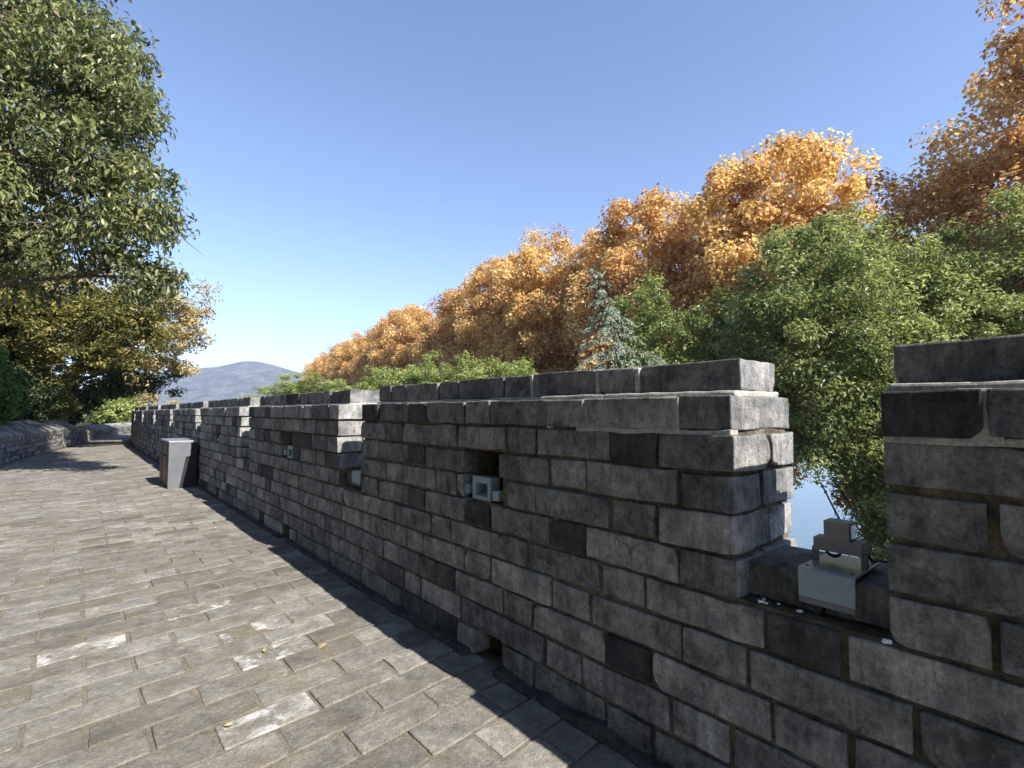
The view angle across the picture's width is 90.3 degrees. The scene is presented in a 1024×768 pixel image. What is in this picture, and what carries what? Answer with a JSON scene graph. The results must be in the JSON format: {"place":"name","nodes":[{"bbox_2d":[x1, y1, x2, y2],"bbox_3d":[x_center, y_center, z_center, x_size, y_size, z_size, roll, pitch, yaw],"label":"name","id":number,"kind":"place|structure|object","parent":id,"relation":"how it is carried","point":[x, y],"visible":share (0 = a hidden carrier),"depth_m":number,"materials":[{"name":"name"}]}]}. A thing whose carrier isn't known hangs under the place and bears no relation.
{"place":"outdoors","nodes":[
{"label":"outdoors","id":0,"kind":"place"},
{"bbox_2d":[76,417,93,425],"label":"hillside","id":1,"kind":"structure","parent":0,"point":[85,423],"depth_m":42.53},
{"bbox_2d":[0,344,34,424],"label":"bush","id":2,"kind":"object","parent":1,"relation":"on","point":[10,391],"visible":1,"depth_m":14.51,"materials":[{"name":"green plant"}]},
{"bbox_2d":[0,339,68,422],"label":"bush","id":3,"kind":"object","parent":1,"relation":"on","point":[39,402],"visible":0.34,"depth_m":17.60,"materials":[{"name":"green plant"}]},
{"bbox_2d":[27,347,80,420],"bbox_3d":[-18.903,0.311,19.984,3.095,3.616,3.173,3,-4,-43],"label":"bush","id":4,"kind":"object","parent":1,"relation":"on","point":[72,404],"visible":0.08,"depth_m":20.46,"materials":[{"name":"green plant"}]},
{"bbox_2d":[38,358,93,421],"bbox_3d":[-20.548,0.354,22.502,3.222,3.800,3.078,3,-4,-41],"label":"bush","id":5,"kind":"object","parent":1,"relation":"on","point":[76,390],"visible":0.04,"depth_m":22.97,"materials":[{"name":"green plant"}]},
{"bbox_2d":[56,365,106,423],"bbox_3d":[-22.718,0.735,25.679,3.304,3.373,2.942,0,-3,0],"label":"bush","id":6,"kind":"object","parent":1,"relation":"on","point":[87,409],"visible":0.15,"depth_m":26.02,"materials":[{"name":"green plant"}]},
{"bbox_2d":[0,260,179,392],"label":"broadleaf tree","id":7,"kind":"object","parent":1,"relation":"on","point":[23,328],"visible":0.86,"depth_m":17.59,"materials":[{"name":"green plant"}]},
{"bbox_2d":[0,0,203,313],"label":"broadleaf tree","id":8,"kind":"object","parent":1,"relation":"on","point":[92,87],"visible":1,"depth_m":9.38,"materials":[{"name":"green plant"}]},
{"bbox_2d":[4,265,222,386],"bbox_3d":[-18.950,-1.809,22.704,10.408,7.850,5.776,0,-3,0],"label":"autumn tree","id":9,"kind":"object","parent":1,"relation":"on","point":[183,336],"visible":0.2,"depth_m":23.15,"materials":[{"name":"yellow plant"}]},
{"bbox_2d":[86,393,141,423],"bbox_3d":[-28.551,1.703,36.474,4.124,3.517,3.436,-1,-3,15],"label":"bush","id":10,"kind":"object","parent":1,"relation":"on","point":[113,411],"visible":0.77,"depth_m":35.59,"materials":[{"name":"green plant"}]},
{"bbox_2d":[82,382,147,423],"bbox_3d":[-31.086,1.664,39.840,4.628,4.484,4.641,0,-3,0],"label":"bush","id":11,"kind":"object","parent":1,"relation":"on","point":[144,404],"visible":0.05,"depth_m":39.38,"materials":[{"name":"green plant"}]},
{"bbox_2d":[68,348,189,425],"bbox_3d":[-19.746,-0.146,26.216,6.754,4.828,3.639,-1,-3,17],"label":"green tree","id":12,"kind":"object","parent":1,"relation":"on","point":[108,386],"visible":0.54,"depth_m":25.38,"materials":[{"name":"green plant"}]},
{"bbox_2d":[131,373,160,405],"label":"bush","id":13,"kind":"object","parent":1,"relation":"on","point":[151,400],"visible":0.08,"depth_m":42.91,"materials":[{"name":"yellow plant"}]},
{"bbox_2d":[162,398,182,404],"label":"autumn treetop","id":14,"kind":"object","parent":1,"relation":"on","point":[173,401],"visible":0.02,"depth_m":60.62,"materials":[{"name":"yellow plant"}]},
{"bbox_2d":[82,361,304,405],"bbox_3d":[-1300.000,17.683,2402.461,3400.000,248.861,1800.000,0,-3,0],"label":"mountain","id":15,"kind":"structure","parent":0,"point":[230,381],"depth_m":2098.66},
{"bbox_2d":[0,433,637,767],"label":"path","id":16,"kind":"structure","parent":0,"point":[147,617],"depth_m":2.81,"materials":[{"name":"stone"}]},
{"bbox_2d":[159,438,197,488],"bbox_3d":[-6.212,1.443,9.466,0.440,0.838,1.192,3,-4,-40],"label":"litter bin","id":17,"kind":"object","parent":16,"relation":"on","point":[178,462],"visible":1,"depth_m":9.06,"materials":[{"name":"metal"}]},
{"bbox_2d":[160,454,164,482],"bbox_3d":[-6.548,1.576,9.545,0.031,0.490,0.543,3,-4,-40],"label":"door","id":18,"kind":"structure","parent":17,"relation":"in","point":[162,456],"depth_m":9.52,"materials":[{"name":"brown wood"}]},
{"bbox_2d":[164,456,167,484],"bbox_3d":[-6.188,1.554,9.123,0.032,0.490,0.543,3,-4,-40],"label":"door","id":19,"kind":"structure","parent":17,"relation":"in","point":[166,458],"depth_m":9.10,"materials":[{"name":"brown wood"}]},
{"bbox_2d":[1,0,1023,394],"label":"sky","id":20,"kind":"structure","parent":0,"point":[346,164],"materials":[{"name":"blue"}]},
{"bbox_2d":[787,459,877,557],"bbox_3d":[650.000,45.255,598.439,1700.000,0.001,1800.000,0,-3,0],"label":"lake","id":21,"kind":"structure","parent":0,"point":[811,509],"depth_m":69.20,"materials":[{"name":"blue liquid"}]},
{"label":"shore land","id":22,"kind":"structure","parent":0,"visible":0},
{"bbox_2d":[313,378,352,391],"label":"tree","id":23,"kind":"object","parent":22,"relation":"on","point":[328,386],"visible":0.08,"depth_m":51.29,"materials":[{"name":"green plant"}]},
{"bbox_2d":[353,363,397,389],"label":"evergreen tree","id":24,"kind":"object","parent":22,"relation":"on","point":[366,385],"visible":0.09,"depth_m":45.06,"materials":[{"name":"green plant"}]},
{"bbox_2d":[384,363,435,385],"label":"evergreen tree","id":25,"kind":"object","parent":22,"relation":"on","point":[411,376],"visible":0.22,"depth_m":40.41,"materials":[{"name":"green plant"}]},
{"bbox_2d":[418,349,479,382],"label":"evergreen tree","id":26,"kind":"object","parent":22,"relation":"on","point":[464,367],"visible":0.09,"depth_m":38.15,"materials":[{"name":"green plant"}]},
{"bbox_2d":[465,356,524,378],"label":"evergreen tree","id":27,"kind":"object","parent":22,"relation":"on","point":[475,373],"visible":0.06,"depth_m":36.10,"materials":[{"name":"green plant"}]},
{"bbox_2d":[502,356,539,376],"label":"evergreen tree","id":28,"kind":"object","parent":22,"relation":"on","point":[520,368],"visible":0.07,"depth_m":32.53,"materials":[{"name":"green plant"}]},
{"bbox_2d":[574,264,666,370],"bbox_3d":[5.480,4.183,21.385,11.270,19.043,12.611,-1,-3,17],"label":"cedar tree","id":29,"kind":"object","parent":22,"relation":"on","point":[616,343],"visible":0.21,"depth_m":22.04,"materials":[{"name":"green plant"}]},
{"bbox_2d":[603,268,712,369],"bbox_3d":[7.113,4.253,24.772,5.253,19.290,5.547,0,-3,0],"label":"camphor tree","id":30,"kind":"object","parent":22,"relation":"on","point":[653,346],"visible":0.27,"depth_m":24.50,"materials":[{"name":"green plant"}]},
{"bbox_2d":[678,283,770,361],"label":"camphor tree","id":31,"kind":"object","parent":22,"relation":"on","point":[698,312],"visible":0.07,"depth_m":25.64,"materials":[{"name":"green plant"}]},
{"bbox_2d":[710,312,805,412],"bbox_3d":[10.547,5.206,22.756,4.675,17.167,4.936,1,-3,-15],"label":"camphor tree","id":32,"kind":"object","parent":22,"relation":"on","point":[781,339],"visible":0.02,"depth_m":22.83,"materials":[{"name":"green plant"}]},
{"bbox_2d":[706,201,984,560],"bbox_3d":[10.221,3.875,15.259,7.910,18.991,6.294,0,-3,0],"label":"camphor tree","id":33,"kind":"object","parent":22,"relation":"on","point":[866,351],"visible":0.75,"depth_m":14.40,"materials":[{"name":"green plant"}]},
{"bbox_2d":[798,182,1023,560],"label":"camphor tree","id":34,"kind":"object","parent":22,"relation":"on","point":[968,302],"visible":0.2,"depth_m":14.47,"materials":[{"name":"green plant"}]},
{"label":"rampart","id":35,"kind":"object","parent":22,"relation":"on","visible":0},
{"bbox_2d":[0,419,130,464],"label":"parapet","id":36,"kind":"structure","parent":35,"relation":"on","point":[20,439],"depth_m":17.00,"materials":[{"name":"stone"}]},
{"bbox_2d":[129,334,1023,767],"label":"battlement wall","id":37,"kind":"structure","parent":35,"relation":"on","point":[617,562],"depth_m":1.94,"materials":[{"name":"brick"}]},
{"bbox_2d":[284,445,292,458],"bbox_3d":[-2.340,0.723,5.438,0.078,0.130,0.334,3,-4,-40],"label":"niche light","id":38,"kind":"object","parent":37,"relation":"on","point":[289,452],"visible":0.47,"depth_m":5.46,"materials":[{"name":"grey paint"}]},
{"bbox_2d":[352,470,361,485],"bbox_3d":[-1.145,0.707,4.268,0.324,0.244,0.183,3,-4,-40],"label":"flood light","id":39,"kind":"object","parent":37,"relation":"on","point":[356,477],"visible":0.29,"depth_m":4.16,"materials":[{"name":"metal"}]},
{"bbox_2d":[465,474,502,501],"bbox_3d":[-0.152,0.587,2.879,0.078,0.130,0.334,3,-4,-40],"label":"niche light","id":40,"kind":"object","parent":37,"relation":"on","point":[492,492],"visible":0.93,"depth_m":2.85,"materials":[{"name":"grey paint"}]},
{"bbox_2d":[798,518,887,615],"bbox_3d":[1.089,0.568,1.656,0.324,0.244,0.183,3,-4,-40],"label":"flood light","id":41,"kind":"object","parent":37,"relation":"on","point":[828,579],"visible":0.98,"depth_m":1.60,"materials":[{"name":"metal"}]},
{"bbox_2d":[882,638,891,644],"bbox_3d":[1.028,0.706,1.396,0.017,0.011,0.023,3,-4,-43],"label":"plaster chip","id":42,"kind":"object","parent":37,"relation":"attached to","point":[886,641],"visible":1,"depth_m":1.39,"materials":[{"name":"white paint"}]},
{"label":"causeway","id":43,"kind":"structure","parent":0,"visible":0},
{"bbox_2d":[237,393,260,397],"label":"pale tree","id":44,"kind":"object","parent":43,"relation":"on","point":[247,395],"visible":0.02,"depth_m":86.38,"materials":[{"name":"green plant"}]},
{"bbox_2d":[251,380,304,395],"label":"pale tree","id":45,"kind":"object","parent":43,"relation":"on","point":[268,388],"visible":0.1,"depth_m":83.07,"materials":[{"name":"green plant"}]},
{"bbox_2d":[275,370,323,394],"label":"tree","id":46,"kind":"object","parent":43,"relation":"on","point":[285,378],"visible":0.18,"depth_m":80.37,"materials":[{"name":"green plant"}]},
{"bbox_2d":[302,355,328,388],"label":"plane tree","id":47,"kind":"object","parent":43,"relation":"on","point":[309,366],"visible":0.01,"depth_m":130.74,"materials":[{"name":"orange plant"}]},
{"bbox_2d":[303,347,332,392],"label":"plane tree","id":48,"kind":"object","parent":43,"relation":"on","point":[318,365],"visible":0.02,"depth_m":120.61,"materials":[{"name":"orange plant"}]},
{"bbox_2d":[314,343,344,383],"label":"plane tree","id":49,"kind":"object","parent":43,"relation":"on","point":[324,369],"visible":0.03,"depth_m":110.52,"materials":[{"name":"orange plant"}]},
{"bbox_2d":[326,339,365,388],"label":"plane tree","id":50,"kind":"object","parent":43,"relation":"on","point":[333,375],"visible":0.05,"depth_m":102.31,"materials":[{"name":"orange plant"}]},
{"bbox_2d":[331,327,372,390],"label":"plane tree","id":51,"kind":"object","parent":43,"relation":"on","point":[349,353],"visible":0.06,"depth_m":93.88,"materials":[{"name":"orange plant"}]},
{"bbox_2d":[346,325,392,389],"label":"plane tree","id":52,"kind":"object","parent":43,"relation":"on","point":[361,361],"visible":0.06,"depth_m":84.99,"materials":[{"name":"orange plant"}]},
{"bbox_2d":[359,305,433,389],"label":"plane tree","id":53,"kind":"object","parent":43,"relation":"on","point":[379,357],"visible":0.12,"depth_m":76.78,"materials":[{"name":"orange plant"}]},
{"bbox_2d":[379,297,455,385],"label":"plane tree","id":54,"kind":"object","parent":43,"relation":"on","point":[406,335],"visible":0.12,"depth_m":68.11,"materials":[{"name":"orange plant"}]},
{"bbox_2d":[409,285,496,381],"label":"plane tree","id":55,"kind":"object","parent":43,"relation":"on","point":[442,335],"visible":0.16,"depth_m":59.28,"materials":[{"name":"orange plant"}]},
{"bbox_2d":[437,250,552,380],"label":"plane tree","id":56,"kind":"object","parent":43,"relation":"on","point":[473,325],"visible":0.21,"depth_m":50.77,"materials":[{"name":"orange plant"}]},
{"bbox_2d":[481,222,632,377],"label":"plane tree","id":57,"kind":"object","parent":43,"relation":"on","point":[533,297],"visible":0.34,"depth_m":42.06,"materials":[{"name":"orange plant"}]},
{"bbox_2d":[557,182,752,369],"bbox_3d":[10.329,0.273,36.141,14.033,28.254,15.056,0,-3,-3],"label":"plane tree","id":58,"kind":"object","parent":43,"relation":"on","point":[620,267],"visible":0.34,"depth_m":33.83,"materials":[{"name":"orange plant"}]},
{"bbox_2d":[649,127,911,489],"bbox_3d":[16.020,-0.270,29.852,14.746,28.697,13.756,2,-4,-32],"label":"plane tree","id":59,"kind":"object","parent":43,"relation":"on","point":[726,245],"visible":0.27,"depth_m":27.41,"materials":[{"name":"orange plant"}]},
{"bbox_2d":[821,167,1023,523],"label":"plane tree","id":60,"kind":"object","parent":43,"relation":"on","point":[890,190],"visible":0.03,"depth_m":20.80,"materials":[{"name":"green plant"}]},
{"bbox_2d":[878,0,1023,337],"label":"plane tree","id":61,"kind":"object","parent":43,"relation":"on","point":[1002,163],"visible":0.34,"depth_m":18.90,"materials":[{"name":"orange plant"}]},
{"bbox_2d":[939,248,1023,339],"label":"camphor tree","id":62,"kind":"object","parent":43,"relation":"on","point":[1009,290],"visible":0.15,"depth_m":15.14,"materials":[{"name":"green plant"}]}
]}

